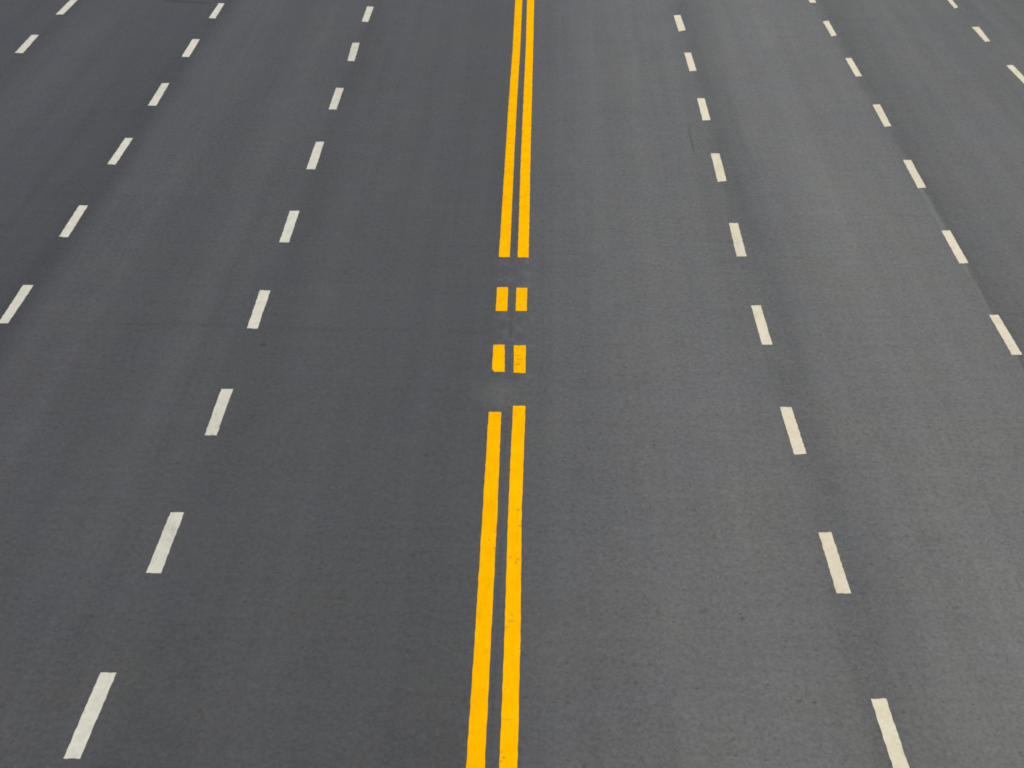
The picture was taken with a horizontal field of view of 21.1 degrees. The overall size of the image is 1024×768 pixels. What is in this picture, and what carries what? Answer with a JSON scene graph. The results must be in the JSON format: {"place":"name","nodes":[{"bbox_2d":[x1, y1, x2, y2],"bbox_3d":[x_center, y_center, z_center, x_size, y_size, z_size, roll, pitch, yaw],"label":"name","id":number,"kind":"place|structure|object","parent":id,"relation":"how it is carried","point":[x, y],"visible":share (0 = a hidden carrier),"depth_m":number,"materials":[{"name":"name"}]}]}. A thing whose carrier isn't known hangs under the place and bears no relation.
{"place":"outdoors","nodes":[
{"label":"outdoors","id":0,"kind":"place"},
{"bbox_2d":[0,0,1023,767],"bbox_3d":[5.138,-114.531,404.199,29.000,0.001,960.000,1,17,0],"label":"road","id":1,"kind":"structure","parent":0,"point":[306,596],"depth_m":37.03,"materials":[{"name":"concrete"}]},
{"bbox_2d":[0,285,32,323],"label":"lane marking","id":2,"kind":"object","parent":1,"relation":"on","point":[17,301],"visible":1,"depth_m":40.27,"materials":[{"name":"white paint"}]},
{"bbox_2d":[15,35,37,52],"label":"lane marking","id":3,"kind":"object","parent":1,"relation":"on","point":[27,44],"visible":1,"depth_m":60.09,"materials":[{"name":"white paint"}]},
{"bbox_2d":[56,0,76,14],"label":"lane marking","id":4,"kind":"object","parent":1,"relation":"on","point":[67,6],"visible":1,"depth_m":64.73,"materials":[{"name":"white paint"}]},
{"bbox_2d":[59,205,87,236],"bbox_3d":[-7.193,-2.674,45.074,0.157,0.007,2.159,1,17,0],"label":"lane marking","id":5,"kind":"object","parent":1,"relation":"on","point":[72,222],"visible":1,"depth_m":45.03,"materials":[{"name":"white paint"}]},
{"bbox_2d":[63,672,115,758],"bbox_3d":[-4.062,3.185,26.483,0.164,0.007,2.024,2,17,1],"label":"lane marking","id":6,"kind":"object","parent":1,"relation":"on","point":[89,717],"visible":1,"depth_m":26.45,"materials":[{"name":"white paint"}]},
{"bbox_2d":[108,138,132,164],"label":"lane marking","id":7,"kind":"object","parent":1,"relation":"on","point":[117,155],"visible":1,"depth_m":50.08,"materials":[{"name":"white paint"}]},
{"bbox_2d":[148,83,168,105],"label":"lane marking","id":8,"kind":"object","parent":1,"relation":"on","point":[157,96],"visible":1,"depth_m":55.10,"materials":[{"name":"white paint"}]},
{"bbox_2d":[146,512,183,573],"bbox_3d":[-3.906,1.782,30.988,0.175,0.007,1.953,1,17,0],"label":"lane marking","id":9,"kind":"object","parent":1,"relation":"on","point":[163,547],"visible":1,"depth_m":30.93,"materials":[{"name":"white paint"}]},
{"bbox_2d":[182,39,199,56],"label":"lane marking","id":10,"kind":"object","parent":1,"relation":"on","point":[190,48],"visible":1,"depth_m":59.98,"materials":[{"name":"white paint"}]},
{"bbox_2d":[209,3,223,17],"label":"lane marking","id":11,"kind":"object","parent":1,"relation":"on","point":[215,12],"visible":1,"depth_m":64.69,"materials":[{"name":"white paint"}]},
{"bbox_2d":[205,389,232,435],"bbox_3d":[-3.791,0.358,35.556,0.165,0.007,1.961,1,17,0],"label":"lane marking","id":12,"kind":"object","parent":1,"relation":"on","point":[218,411],"visible":1,"depth_m":35.52,"materials":[{"name":"white paint"}]},
{"bbox_2d":[247,290,269,328],"bbox_3d":[-3.708,-1.097,40.225,0.176,0.007,2.076,1,17,0],"label":"lane marking","id":13,"kind":"object","parent":1,"relation":"on","point":[258,309],"visible":1,"depth_m":40.19,"materials":[{"name":"white paint"}]},
{"bbox_2d":[279,211,298,242],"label":"lane marking","id":14,"kind":"object","parent":1,"relation":"on","point":[289,226],"visible":1,"depth_m":44.96,"materials":[{"name":"white paint"}]},
{"bbox_2d":[306,142,323,169],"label":"lane marking","id":15,"kind":"object","parent":1,"relation":"on","point":[315,156],"visible":1,"depth_m":50.04,"materials":[{"name":"white paint"}]},
{"bbox_2d":[329,88,343,109],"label":"lane marking","id":16,"kind":"object","parent":1,"relation":"on","point":[336,98],"visible":1,"depth_m":55.03,"materials":[{"name":"white paint"}]},
{"bbox_2d":[348,43,358,60],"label":"lane marking","id":17,"kind":"object","parent":1,"relation":"on","point":[353,51],"visible":1,"depth_m":59.97,"materials":[{"name":"white paint"}]},
{"bbox_2d":[362,6,372,21],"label":"lane marking","id":18,"kind":"object","parent":1,"relation":"on","point":[367,14],"visible":1,"depth_m":64.53,"materials":[{"name":"white paint"}]},
{"bbox_2d":[466,412,500,767],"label":"line","id":19,"kind":"object","parent":1,"relation":"on","point":[476,745],"visible":1,"depth_m":29.32,"materials":[{"name":"yellow paint"}]},
{"bbox_2d":[492,345,504,371],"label":"block","id":20,"kind":"structure","parent":1,"relation":"on","point":[498,362],"depth_m":38.01,"materials":[{"name":"yellow paint"}]},
{"bbox_2d":[496,287,507,310],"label":"block","id":21,"kind":"structure","parent":1,"relation":"on","point":[502,299],"depth_m":40.95,"materials":[{"name":"yellow paint"}]},
{"bbox_2d":[499,0,521,256],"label":"line","id":22,"kind":"object","parent":1,"relation":"on","point":[505,239],"visible":1,"depth_m":51.38,"materials":[{"name":"yellow paint"}]},
{"bbox_2d":[499,406,524,767],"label":"line","id":23,"kind":"object","parent":1,"relation":"on","point":[509,717],"visible":1,"depth_m":29.31,"materials":[{"name":"yellow paint"}]},
{"bbox_2d":[514,345,525,372],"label":"block","id":24,"kind":"structure","parent":1,"relation":"on","point":[519,358],"depth_m":38.05,"materials":[{"name":"yellow paint"}]},
{"bbox_2d":[516,288,526,310],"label":"block","id":25,"kind":"structure","parent":1,"relation":"on","point":[521,299],"depth_m":40.96,"materials":[{"name":"yellow paint"}]},
{"bbox_2d":[518,0,533,257],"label":"line","id":26,"kind":"object","parent":1,"relation":"on","point":[523,232],"visible":1,"depth_m":51.16,"materials":[{"name":"yellow paint"}]},
{"bbox_2d":[674,15,684,30],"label":"lane marking","id":27,"kind":"object","parent":1,"relation":"on","point":[679,23],"visible":1,"depth_m":64.16,"materials":[{"name":"beige paint"}]},
{"bbox_2d":[684,53,696,70],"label":"lane marking","id":28,"kind":"object","parent":1,"relation":"on","point":[690,62],"visible":1,"depth_m":59.42,"materials":[{"name":"beige paint"}]},
{"bbox_2d":[697,98,709,120],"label":"lane marking","id":29,"kind":"object","parent":1,"relation":"on","point":[703,109],"visible":1,"depth_m":54.63,"materials":[{"name":"beige paint"}]},
{"bbox_2d":[711,153,726,181],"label":"lane marking","id":30,"kind":"object","parent":1,"relation":"on","point":[719,169],"visible":1,"depth_m":49.68,"materials":[{"name":"beige paint"}]},
{"bbox_2d":[729,223,746,256],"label":"lane marking","id":31,"kind":"object","parent":1,"relation":"on","point":[738,241],"visible":1,"depth_m":44.59,"materials":[{"name":"beige paint"}]},
{"bbox_2d":[751,305,771,344],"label":"lane marking","id":32,"kind":"object","parent":1,"relation":"on","point":[762,328],"visible":1,"depth_m":39.84,"materials":[{"name":"beige paint"}]},
{"bbox_2d":[780,407,806,454],"bbox_3d":[3.602,0.593,35.237,0.165,0.007,1.950,1,17,0],"label":"lane marking","id":33,"kind":"object","parent":1,"relation":"on","point":[795,438],"visible":1,"depth_m":35.18,"materials":[{"name":"beige paint"}]},
{"bbox_2d":[823,21,836,35],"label":"lane marking","id":34,"kind":"object","parent":1,"relation":"on","point":[829,28],"visible":1,"depth_m":63.80,"materials":[{"name":"beige paint"}]},
{"bbox_2d":[819,532,850,593],"bbox_3d":[3.604,1.994,30.747,0.162,0.007,1.918,1,17,0],"label":"lane marking","id":35,"kind":"object","parent":1,"relation":"on","point":[840,582],"visible":1,"depth_m":30.67,"materials":[{"name":"beige paint"}]},
{"bbox_2d":[845,58,861,76],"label":"lane marking","id":36,"kind":"object","parent":1,"relation":"on","point":[853,67],"visible":1,"depth_m":59.20,"materials":[{"name":"beige paint"}]},
{"bbox_2d":[873,104,890,126],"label":"lane marking","id":37,"kind":"object","parent":1,"relation":"on","point":[881,114],"visible":1,"depth_m":54.37,"materials":[{"name":"beige paint"}]},
{"bbox_2d":[871,698,908,767],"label":"lane marking","id":38,"kind":"object","parent":1,"relation":"on","point":[893,744],"visible":1,"depth_m":26.37,"materials":[{"name":"beige paint"}]},
{"bbox_2d":[903,160,925,187],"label":"lane marking","id":39,"kind":"object","parent":1,"relation":"on","point":[915,175],"visible":1,"depth_m":49.41,"materials":[{"name":"beige paint"}]},
{"bbox_2d":[948,0,957,7],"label":"lane marking","id":40,"kind":"object","parent":1,"relation":"on","point":[952,3],"visible":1,"depth_m":67.43,"materials":[{"name":"beige paint"}]},
{"bbox_2d":[942,230,967,263],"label":"lane marking","id":41,"kind":"object","parent":1,"relation":"on","point":[955,248],"visible":1,"depth_m":44.40,"materials":[{"name":"beige paint"}]},
{"bbox_2d":[972,27,989,41],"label":"lane marking","id":42,"kind":"object","parent":1,"relation":"on","point":[979,31],"visible":1,"depth_m":63.45,"materials":[{"name":"beige paint"}]},
{"bbox_2d":[989,315,1021,354],"bbox_3d":[7.115,-0.713,39.626,0.163,0.007,2.079,1,17,0],"label":"lane marking","id":43,"kind":"object","parent":1,"relation":"on","point":[1009,341],"visible":1,"depth_m":39.57,"materials":[{"name":"beige paint"}]},
{"bbox_2d":[1006,65,1023,82],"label":"lane marking","id":44,"kind":"object","parent":1,"relation":"on","point":[1016,72],"visible":1,"depth_m":58.97,"materials":[{"name":"beige paint"}]}
]}

